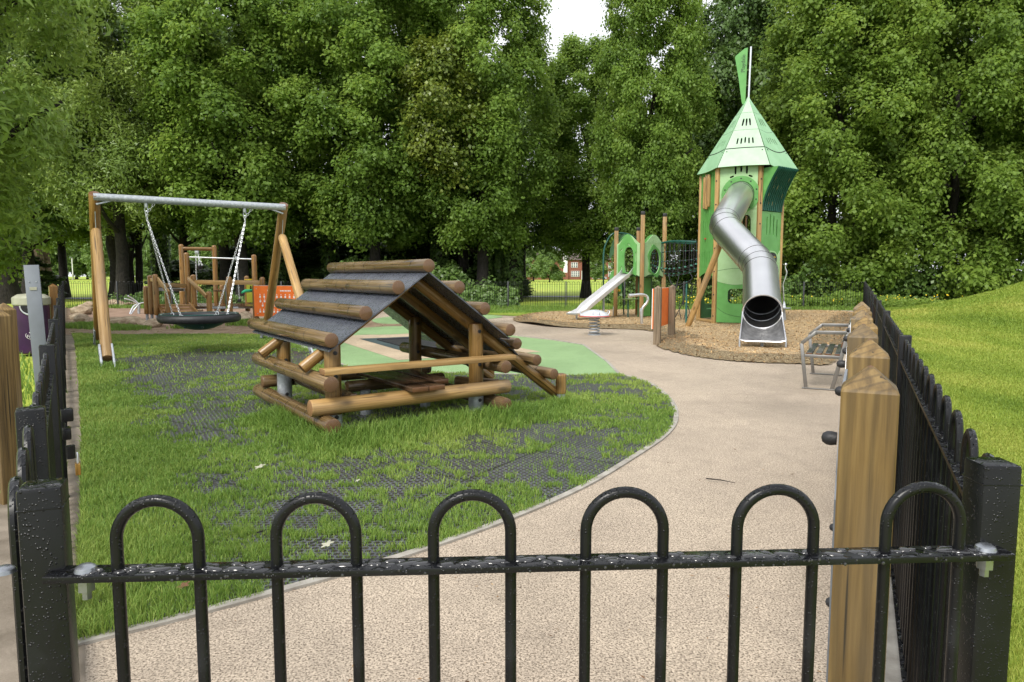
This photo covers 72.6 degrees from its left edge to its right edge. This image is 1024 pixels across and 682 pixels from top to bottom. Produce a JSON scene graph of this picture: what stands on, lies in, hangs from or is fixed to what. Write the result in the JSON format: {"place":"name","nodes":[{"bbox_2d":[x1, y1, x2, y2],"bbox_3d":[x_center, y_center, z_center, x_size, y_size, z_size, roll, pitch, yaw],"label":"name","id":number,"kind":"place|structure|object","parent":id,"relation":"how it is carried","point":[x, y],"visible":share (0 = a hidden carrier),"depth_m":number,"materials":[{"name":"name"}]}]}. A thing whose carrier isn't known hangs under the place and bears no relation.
{"place":"outdoors","nodes":[
{"label":"outdoors","id":0,"kind":"place"},
{"bbox_2d":[0,504,18,681],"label":"asphalt path","id":1,"kind":"structure","parent":0,"point":[8,662],"depth_m":3.12,"materials":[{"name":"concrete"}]},
{"bbox_2d":[0,310,16,504],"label":"timber post","id":2,"kind":"object","parent":1,"relation":"on","point":[8,407],"visible":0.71,"depth_m":4.64,"materials":[{"name":"wood"}]},
{"bbox_2d":[0,303,22,407],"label":"timber post","id":3,"kind":"object","parent":1,"relation":"on","point":[8,309],"visible":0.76,"depth_m":5.44,"materials":[{"name":"wood"}]},
{"bbox_2d":[74,320,401,333],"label":"mud path","id":4,"kind":"structure","parent":0,"point":[233,329],"depth_m":18.78,"materials":[{"name":"soil"}]},
{"bbox_2d":[143,302,611,308],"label":"grass verge","id":5,"kind":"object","parent":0,"point":[561,304],"depth_m":36.08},
{"bbox_2d":[65,307,852,681],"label":"path","id":6,"kind":"structure","parent":0,"point":[775,421],"depth_m":3.33,"materials":[{"name":"concrete"}]},
{"bbox_2d":[65,308,84,681],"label":"concrete strip","id":7,"kind":"object","parent":6,"relation":"on","point":[72,397],"visible":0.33,"depth_m":6.27,"materials":[{"name":"concrete"}]},
{"bbox_2d":[23,265,45,382],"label":"slim grey pillar","id":8,"kind":"structure","parent":7,"relation":"on","point":[35,305],"depth_m":8.18,"materials":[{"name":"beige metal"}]},
{"bbox_2d":[7,281,75,681],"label":"hoop top fence","id":9,"kind":"object","parent":7,"relation":"on","point":[43,435],"visible":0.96,"depth_m":1.54,"materials":[{"name":"metal"}]},
{"bbox_2d":[88,308,252,325],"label":"sand","id":10,"kind":"structure","parent":6,"relation":"on","point":[118,312],"depth_m":27.67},
{"bbox_2d":[143,244,264,319],"bbox_3d":[-10.233,-1.965,23.201,3.387,2.624,3.984,-4,7,-39],"label":"log climbing trail","id":11,"kind":"object","parent":10,"relation":"on","point":[187,290],"visible":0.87,"depth_m":22.78,"materials":[{"name":"brown wood"}]},
{"bbox_2d":[252,284,303,318],"bbox_3d":[-6.799,-1.013,20.213,1.700,1.294,0.173,2,6,18],"label":"play panel","id":12,"kind":"object","parent":6,"relation":"on","point":[259,294],"visible":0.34,"depth_m":20.26,"materials":[{"name":"plastic"}]},
{"bbox_2d":[78,374,678,645],"bbox_3d":[0.585,0.903,6.382,1.494,0.034,8.497,2,6,24],"label":"kerb edging","id":13,"kind":"object","parent":6,"relation":"on","point":[139,627],"visible":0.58,"depth_m":3.72,"materials":[{"name":"concrete"}]},
{"bbox_2d":[88,334,673,633],"bbox_3d":[-3.486,0.357,12.065,7.008,0.001,17.536,-3,6,-32],"label":"play mat","id":14,"kind":"object","parent":6,"relation":"on","point":[524,458],"visible":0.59,"depth_m":5.70,"materials":[{"name":"rubber"}]},
{"bbox_2d":[88,191,314,366],"bbox_3d":[-6.138,-1.233,13.665,3.626,3.149,4.568,-3,6,-32],"label":"basket swing","id":15,"kind":"object","parent":14,"relation":"on","point":[204,320],"visible":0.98,"depth_m":13.26,"materials":[{"name":"brown wood"}]},
{"bbox_2d":[71,332,676,639],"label":"grass","id":16,"kind":"structure","parent":14,"relation":"on","point":[110,451],"depth_m":5.72,"materials":[{"name":"plant"}]},
{"bbox_2d":[247,259,565,434],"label":"log play house","id":17,"kind":"structure","parent":14,"relation":"on","point":[326,317],"depth_m":7.29,"materials":[{"name":"wood"}]},
{"bbox_2d":[356,326,408,334],"bbox_3d":[-3.190,-0.297,18.846,2.317,0.001,2.925,0,5,0],"label":"green rubber surface","id":18,"kind":"object","parent":6,"relation":"on","point":[385,330],"visible":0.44,"depth_m":18.69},
{"bbox_2d":[19,303,854,463],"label":"grass","id":19,"kind":"structure","parent":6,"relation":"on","point":[86,325],"depth_m":27.42,"materials":[{"name":"plant"}]},
{"bbox_2d":[372,315,502,323],"bbox_3d":[-2.814,-0.793,24.110,3.700,0.001,5.577,5,7,42],"label":"green rubber surface","id":20,"kind":"object","parent":6,"relation":"on","point":[387,320],"visible":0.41,"depth_m":23.35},
{"bbox_2d":[304,333,615,374],"bbox_3d":[-1.253,0.132,14.392,5.370,0.001,9.594,-3,6,-28],"label":"green rubber surface","id":21,"kind":"object","parent":6,"relation":"on","point":[568,358],"visible":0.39,"depth_m":12.48,"materials":[{"name":"rubber"}]},
{"bbox_2d":[344,333,539,359],"bbox_3d":[-1.990,0.049,15.223,2.882,0.001,5.429,-3,6,-28],"label":"beige rubber band","id":22,"kind":"object","parent":21,"relation":"on","point":[359,342],"visible":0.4,"depth_m":14.33,"materials":[{"name":"rubber"}]},
{"bbox_2d":[362,337,399,349],"bbox_3d":[-1.990,0.045,15.222,1.779,0.001,3.351,-3,6,-28],"label":"dark rubber surround","id":23,"kind":"object","parent":22,"relation":"on","point":[374,340],"visible":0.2,"depth_m":15.34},
{"bbox_2d":[377,337,436,347],"bbox_3d":[-1.990,0.038,15.222,1.261,0.060,2.330,-3,6,-28],"label":"in ground trampoline","id":24,"kind":"object","parent":23,"relation":"in","point":[397,341],"visible":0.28,"depth_m":15.51,"materials":[{"name":"black rubber"}]},
{"bbox_2d":[64,281,863,308],"bbox_3d":[-2.750,-2.064,31.195,36.116,1.210,0.055,0,5,3],"label":"hoop top fence","id":25,"kind":"object","parent":6,"relation":"on","point":[565,292],"visible":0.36,"depth_m":30.95,"materials":[{"name":"metal"}]},
{"bbox_2d":[0,457,1023,681],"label":"hoop top fence","id":26,"kind":"object","parent":6,"relation":"on","point":[979,553],"visible":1,"depth_m":0.99,"materials":[{"name":"metal"}]},
{"bbox_2d":[579,310,609,334],"bbox_3d":[2.064,-0.469,17.440,0.788,0.635,0.788,0,5,0],"label":"spring rocker","id":27,"kind":"object","parent":6,"relation":"on","point":[598,314],"visible":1,"depth_m":17.29,"materials":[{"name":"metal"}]},
{"bbox_2d":[651,285,675,344],"bbox_3d":[3.440,-0.601,15.739,0.180,1.320,1.755,2,6,24],"label":"orange sign","id":28,"kind":"object","parent":6,"relation":"on","point":[663,306],"visible":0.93,"depth_m":15.84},
{"bbox_2d":[513,309,852,364],"bbox_3d":[4.747,-0.711,22.510,11.347,0.151,19.457,3,6,28],"label":"wood chip bed","id":29,"kind":"object","parent":6,"relation":"on","point":[725,354],"visible":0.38,"depth_m":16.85,"materials":[{"name":"wood"}]},
{"bbox_2d":[566,268,632,318],"bbox_3d":[2.941,-1.557,23.133,2.540,1.825,0.500,-4,7,-35],"label":"open slide","id":30,"kind":"object","parent":29,"relation":"on","point":[603,291],"visible":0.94,"depth_m":23.21,"materials":[{"name":"metal"}]},
{"bbox_2d":[602,211,666,317],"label":"play tower","id":31,"kind":"structure","parent":29,"relation":"on","point":[641,246],"depth_m":23.90,"materials":[{"name":"green wood"}]},
{"bbox_2d":[628,293,648,323],"bbox_3d":[3.721,-0.926,20.506,0.662,0.965,0.140,-2,6,-16],"label":"speaking tube","id":32,"kind":"object","parent":29,"relation":"on","point":[644,305],"visible":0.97,"depth_m":20.50,"materials":[{"name":"silver metal"}]},
{"bbox_2d":[685,182,786,347],"bbox_3d":[5.416,-2.243,17.410,1.976,4.322,7.603,1,6,12],"label":"tube slide","id":33,"kind":"object","parent":29,"relation":"on","point":[745,249],"visible":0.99,"depth_m":15.90,"materials":[{"name":"silver metal"}]},
{"bbox_2d":[696,46,798,322],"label":"play tower","id":34,"kind":"structure","parent":29,"relation":"on","point":[750,150],"depth_m":20.97,"materials":[{"name":"green wood"}]},
{"bbox_2d":[651,240,696,322],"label":"rope bridge","id":35,"kind":"structure","parent":34,"relation":"attached to","point":[673,242],"depth_m":23.27,"materials":[{"name":"green fabric"}]},
{"bbox_2d":[800,319,850,390],"bbox_3d":[4.422,0.148,9.760,0.620,0.869,1.573,3,6,27],"label":"bench","id":36,"kind":"object","parent":6,"relation":"on","point":[839,354],"visible":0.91,"depth_m":9.19,"materials":[{"name":"grey metal"}]},
{"bbox_2d":[846,324,878,378],"bbox_3d":[1.556,0.587,3.148,0.122,1.335,0.122,3,6,26],"label":"timber post","id":37,"kind":"object","parent":6,"relation":"on","point":[859,335],"visible":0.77,"depth_m":3.06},
{"bbox_2d":[828,365,899,681],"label":"timber post","id":38,"kind":"object","parent":6,"relation":"on","point":[868,435],"visible":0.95,"depth_m":1.65,"materials":[{"name":"wood"}]},
{"bbox_2d":[821,369,847,681],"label":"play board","id":39,"kind":"object","parent":38,"relation":"attached to","point":[828,437],"visible":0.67,"depth_m":1.80,"materials":[{"name":"grey"}]},
{"bbox_2d":[851,317,877,334],"bbox_3d":[1.834,0.537,3.681,0.122,1.335,0.122,3,6,26],"label":"timber post","id":40,"kind":"object","parent":6,"relation":"on","point":[871,325],"visible":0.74,"depth_m":3.59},
{"bbox_2d":[848,339,889,378],"bbox_3d":[1.208,0.657,2.414,0.122,1.335,0.122,3,6,26],"label":"timber post","id":41,"kind":"object","parent":6,"relation":"on","point":[867,352],"visible":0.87,"depth_m":2.31,"materials":[{"name":"wood"}]},
{"bbox_2d":[885,577,901,681],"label":"concrete edge strip","id":42,"kind":"object","parent":6,"relation":"on","point":[892,670],"depth_m":2.78,"materials":[{"name":"concrete"}]},
{"bbox_2d":[863,282,993,681],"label":"hoop top fence","id":43,"kind":"object","parent":42,"relation":"on","point":[936,443],"visible":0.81,"depth_m":2.16,"materials":[{"name":"metal"}]},
{"bbox_2d":[7,276,1016,406],"bbox_3d":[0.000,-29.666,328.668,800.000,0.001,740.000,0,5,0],"label":"ground","id":44,"kind":"structure","parent":0,"point":[550,288],"depth_m":61.36,"materials":[{"name":"plant"}]},
{"bbox_2d":[0,144,50,284],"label":"lime tree","id":45,"kind":"object","parent":44,"relation":"on","point":[6,261],"visible":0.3,"depth_m":18.46,"materials":[{"name":"green plant"}]},
{"bbox_2d":[0,204,50,303],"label":"tree","id":46,"kind":"object","parent":44,"relation":"on","point":[8,292],"visible":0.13,"depth_m":37.48,"materials":[{"name":"green plant"}]},
{"bbox_2d":[11,294,50,353],"bbox_3d":[-9.238,-0.346,13.418,0.629,1.150,0.646,0,5,0],"label":"litter bin","id":47,"kind":"object","parent":44,"relation":"on","point":[19,303],"visible":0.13,"depth_m":13.16,"materials":[{"name":"purple plastic"}]},
{"bbox_2d":[18,249,56,289],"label":"fluted tree","id":48,"kind":"object","parent":44,"relation":"on","point":[45,257],"visible":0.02,"depth_m":51.50,"materials":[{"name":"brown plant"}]},
{"bbox_2d":[17,248,67,295],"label":"bush","id":49,"kind":"object","parent":44,"relation":"on","point":[50,277],"visible":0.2,"depth_m":44.42,"materials":[{"name":"green plant"}]},
{"bbox_2d":[48,284,57,318],"bbox_3d":[-9.008,-0.440,13.726,0.140,1.380,0.140,-5,7,-40],"label":"timber post","id":50,"kind":"object","parent":44,"relation":"on","point":[53,291],"visible":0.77,"depth_m":13.63,"materials":[{"name":"brown wood"}]},
{"bbox_2d":[0,15,129,297],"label":"shade tree","id":51,"kind":"object","parent":44,"relation":"on","point":[60,245],"visible":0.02,"depth_m":47.45,"materials":[{"name":"green plant"}]},
{"bbox_2d":[0,0,130,293],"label":"ash tree","id":52,"kind":"object","parent":44,"relation":"on","point":[54,223],"visible":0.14,"depth_m":39.40,"materials":[{"name":"green plant"}]},
{"bbox_2d":[0,0,134,250],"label":"ash tree","id":53,"kind":"object","parent":44,"relation":"on","point":[15,130],"visible":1,"depth_m":14.46,"materials":[{"name":"green plant"}]},
{"bbox_2d":[49,237,90,278],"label":"park tree","id":54,"kind":"object","parent":44,"relation":"on","point":[78,269],"visible":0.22,"depth_m":228.94,"materials":[{"name":"green plant"}]},
{"bbox_2d":[80,240,109,278],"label":"park tree","id":55,"kind":"object","parent":44,"relation":"on","point":[87,257],"visible":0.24,"depth_m":167.50,"materials":[{"name":"green plant"}]},
{"bbox_2d":[0,0,212,299],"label":"ash tree","id":56,"kind":"object","parent":44,"relation":"on","point":[129,177],"visible":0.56,"depth_m":35.81,"materials":[{"name":"green plant"}]},
{"bbox_2d":[105,181,115,299],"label":"tree","id":57,"kind":"object","parent":44,"relation":"on","point":[110,246],"visible":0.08,"depth_m":43.40,"materials":[{"name":"brown plant"}]},
{"bbox_2d":[101,225,147,296],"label":"tree","id":58,"kind":"object","parent":44,"relation":"on","point":[131,260],"visible":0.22,"depth_m":46.60,"materials":[{"name":"brown plant"}]},
{"bbox_2d":[135,216,144,296],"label":"tree","id":59,"kind":"object","parent":44,"relation":"on","point":[139,264],"visible":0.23,"depth_m":47.02,"materials":[{"name":"brown plant"}]},
{"bbox_2d":[133,230,168,275],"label":"park tree","id":60,"kind":"object","parent":44,"relation":"on","point":[146,257],"visible":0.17,"depth_m":175.64,"materials":[{"name":"green plant"}]},
{"bbox_2d":[148,219,172,294],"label":"tree","id":61,"kind":"object","parent":44,"relation":"on","point":[165,256],"visible":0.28,"depth_m":49.28,"materials":[{"name":"green plant"}]},
{"bbox_2d":[67,4,261,252],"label":"shade tree","id":62,"kind":"object","parent":44,"relation":"on","point":[173,221],"visible":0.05,"depth_m":43.52,"materials":[{"name":"green plant"}]},
{"bbox_2d":[149,227,196,263],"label":"park tree","id":63,"kind":"object","parent":44,"relation":"on","point":[174,246],"visible":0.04,"depth_m":194.88,"materials":[{"name":"green plant"}]},
{"bbox_2d":[143,260,212,293],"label":"bush","id":64,"kind":"object","parent":44,"relation":"on","point":[175,270],"visible":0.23,"depth_m":50.83,"materials":[{"name":"green plant"}]},
{"bbox_2d":[176,232,218,269],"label":"park tree","id":65,"kind":"object","parent":44,"relation":"on","point":[207,260],"visible":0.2,"depth_m":185.40,"materials":[{"name":"green plant"}]},
{"bbox_2d":[108,284,306,303],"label":"undergrowth","id":66,"kind":"object","parent":44,"relation":"on","point":[162,298],"visible":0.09,"depth_m":36.05,"materials":[{"name":"green plant"}]},
{"bbox_2d":[217,163,232,289],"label":"tree","id":67,"kind":"object","parent":44,"relation":"on","point":[225,264],"visible":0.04,"depth_m":43.49,"materials":[{"name":"brown plant"}]},
{"bbox_2d":[111,0,341,295],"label":"lime tree","id":68,"kind":"object","parent":44,"relation":"on","point":[264,171],"visible":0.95,"depth_m":35.60,"materials":[{"name":"green plant"}]},
{"bbox_2d":[197,238,266,291],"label":"bush","id":69,"kind":"object","parent":44,"relation":"on","point":[207,273],"visible":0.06,"depth_m":48.04,"materials":[{"name":"green plant"}]},
{"bbox_2d":[232,240,313,290],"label":"bush","id":70,"kind":"object","parent":44,"relation":"on","point":[262,258],"visible":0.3,"depth_m":45.33,"materials":[{"name":"green plant"}]},
{"bbox_2d":[261,188,309,285],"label":"tree","id":71,"kind":"object","parent":44,"relation":"on","point":[282,275],"visible":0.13,"depth_m":42.50,"materials":[{"name":"brown plant"}]},
{"bbox_2d":[213,0,389,268],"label":"shade tree","id":72,"kind":"object","parent":44,"relation":"on","point":[308,225],"visible":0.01,"depth_m":43.26,"materials":[{"name":"green plant"}]},
{"bbox_2d":[302,154,338,278],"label":"tree","id":73,"kind":"object","parent":44,"relation":"on","point":[329,255],"visible":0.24,"depth_m":43.29,"materials":[{"name":"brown plant"}]},
{"bbox_2d":[299,237,385,278],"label":"bush","id":74,"kind":"object","parent":44,"relation":"on","point":[315,271],"visible":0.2,"depth_m":45.05,"materials":[{"name":"green plant"}]},
{"bbox_2d":[271,0,475,260],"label":"lime tree","id":75,"kind":"object","parent":44,"relation":"on","point":[350,209],"visible":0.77,"depth_m":36.12,"materials":[{"name":"green plant"}]},
{"bbox_2d":[380,241,429,259],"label":"bush","id":76,"kind":"object","parent":44,"relation":"on","point":[423,251],"visible":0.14,"depth_m":45.33,"materials":[{"name":"green plant"}]},
{"bbox_2d":[350,1,495,258],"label":"shade tree","id":77,"kind":"object","parent":44,"relation":"on","point":[426,231],"visible":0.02,"depth_m":42.88,"materials":[{"name":"green plant"}]},
{"bbox_2d":[333,254,516,290],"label":"undergrowth","id":78,"kind":"object","parent":44,"relation":"on","point":[454,272],"visible":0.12,"depth_m":38.19,"materials":[{"name":"green plant"}]},
{"bbox_2d":[428,217,449,268],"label":"tree","id":79,"kind":"object","parent":44,"relation":"on","point":[438,255],"visible":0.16,"depth_m":41.28,"materials":[{"name":"green plant"}]},
{"bbox_2d":[458,236,468,274],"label":"tree","id":80,"kind":"object","parent":44,"relation":"on","point":[463,262],"visible":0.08,"depth_m":41.49,"materials":[{"name":"brown plant"}]},
{"bbox_2d":[445,239,493,273],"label":"bush","id":81,"kind":"object","parent":44,"relation":"on","point":[453,256],"visible":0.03,"depth_m":44.40,"materials":[{"name":"green plant"}]},
{"bbox_2d":[460,175,494,284],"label":"tree","id":82,"kind":"object","parent":44,"relation":"on","point":[490,261],"visible":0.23,"depth_m":40.37,"materials":[{"name":"brown plant"}]},
{"bbox_2d":[394,0,566,284],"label":"lime tree","id":83,"kind":"object","parent":44,"relation":"on","point":[485,220],"visible":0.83,"depth_m":36.23,"materials":[{"name":"green plant"}]},
{"bbox_2d":[390,24,494,201],"bbox_3d":[-3.479,-11.472,35.526,5.280,8.761,5.350,0,5,0],"label":"young maple","id":84,"kind":"object","parent":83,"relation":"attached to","point":[448,158],"visible":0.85,"depth_m":34.66,"materials":[{"name":"green plant"}]},
{"bbox_2d":[457,284,519,307],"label":"undergrowth","id":85,"kind":"object","parent":44,"relation":"on","point":[500,296],"visible":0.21,"depth_m":32.42,"materials":[{"name":"green plant"}]},
{"bbox_2d":[473,168,523,301],"bbox_3d":[-0.875,-6.924,40.005,3.797,9.584,2.772,-2,6,-19],"label":"tree","id":86,"kind":"object","parent":44,"relation":"on","point":[512,270],"visible":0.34,"depth_m":39.89,"materials":[{"name":"brown plant"}]},
{"bbox_2d":[468,254,534,297],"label":"bush","id":87,"kind":"object","parent":44,"relation":"on","point":[526,288],"visible":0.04,"depth_m":46.46,"materials":[{"name":"green plant"}]},
{"bbox_2d":[493,196,539,284],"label":"tree","id":88,"kind":"object","parent":44,"relation":"on","point":[498,258],"visible":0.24,"depth_m":40.53,"materials":[{"name":"brown plant"}]},
{"bbox_2d":[526,242,547,280],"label":"park tree","id":89,"kind":"object","parent":44,"relation":"on","point":[532,272],"visible":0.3,"depth_m":166.97,"materials":[{"name":"green plant"}]},
{"bbox_2d":[497,80,582,295],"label":"shade tree","id":90,"kind":"object","parent":44,"relation":"on","point":[534,242],"visible":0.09,"depth_m":49.29,"materials":[{"name":"green plant"}]},
{"bbox_2d":[534,250,565,281],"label":"park tree","id":91,"kind":"object","parent":44,"relation":"on","point":[544,271],"visible":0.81,"depth_m":148.37,"materials":[{"name":"green plant"}]},
{"bbox_2d":[527,250,613,279],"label":"brick house","id":92,"kind":"structure","parent":44,"relation":"on","point":[572,270],"depth_m":220.80,"materials":[{"name":"brick"}]},
{"bbox_2d":[520,30,645,297],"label":"shade tree","id":93,"kind":"object","parent":44,"relation":"on","point":[577,229],"visible":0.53,"depth_m":44.08,"materials":[{"name":"green plant"}]},
{"bbox_2d":[590,258,607,281],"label":"park tree","id":94,"kind":"object","parent":44,"relation":"on","point":[596,272],"visible":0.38,"depth_m":157.75,"materials":[{"name":"green plant"}]},
{"bbox_2d":[587,0,721,264],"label":"lime tree","id":95,"kind":"object","parent":44,"relation":"on","point":[651,172],"visible":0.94,"depth_m":35.09,"materials":[{"name":"green plant"}]},
{"bbox_2d":[631,52,734,291],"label":"shade tree","id":96,"kind":"object","parent":44,"relation":"on","point":[688,276],"visible":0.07,"depth_m":43.20,"materials":[{"name":"green plant"}]},
{"bbox_2d":[610,290,885,308],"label":"undergrowth","id":97,"kind":"object","parent":44,"relation":"on","point":[848,299],"visible":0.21,"depth_m":31.13,"materials":[{"name":"green plant"}]},
{"bbox_2d":[683,0,815,244],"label":"lime tree","id":98,"kind":"object","parent":44,"relation":"on","point":[735,30],"visible":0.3,"depth_m":41.76,"materials":[{"name":"green plant"}]},
{"bbox_2d":[696,17,844,281],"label":"shade tree","id":99,"kind":"object","parent":44,"relation":"on","point":[755,57],"visible":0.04,"depth_m":42.47,"materials":[{"name":"green plant"}]},
{"bbox_2d":[605,243,1003,302],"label":"undergrowth","id":100,"kind":"object","parent":44,"relation":"on","point":[927,286],"visible":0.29,"depth_m":34.97,"materials":[{"name":"green plant"}]},
{"bbox_2d":[738,0,949,297],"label":"lime tree","id":101,"kind":"object","parent":44,"relation":"on","point":[820,175],"visible":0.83,"depth_m":34.47,"materials":[{"name":"green plant"}]},
{"bbox_2d":[818,0,978,253],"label":"shade tree","id":102,"kind":"object","parent":44,"relation":"on","point":[975,38],"depth_m":43.11,"materials":[{"name":"green plant"}]},
{"bbox_2d":[878,294,953,306],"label":"undergrowth","id":103,"kind":"object","parent":44,"relation":"on","point":[898,301],"visible":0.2,"depth_m":31.05,"materials":[{"name":"green plant"}]},
{"bbox_2d":[837,0,1023,300],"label":"lime tree","id":104,"kind":"object","parent":44,"relation":"on","point":[998,62],"visible":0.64,"depth_m":33.28,"materials":[{"name":"green plant"}]},
{"bbox_2d":[940,0,1023,213],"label":"shade tree","id":105,"kind":"object","parent":44,"relation":"on","point":[965,37],"visible":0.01,"depth_m":40.57,"materials":[{"name":"green plant"}]},
{"bbox_2d":[942,0,1023,288],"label":"lime tree","id":106,"kind":"object","parent":44,"relation":"on","point":[1018,141],"visible":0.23,"depth_m":34.64,"materials":[{"name":"green plant"}]},
{"bbox_2d":[68,0,1022,276],"label":"sky","id":107,"kind":"structure","parent":0,"point":[584,17],"materials":[{"name":"white"}]},
{"bbox_2d":[884,281,1023,681],"bbox_3d":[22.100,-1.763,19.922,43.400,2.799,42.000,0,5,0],"label":"lawn","id":108,"kind":"structure","parent":0,"point":[988,438],"depth_m":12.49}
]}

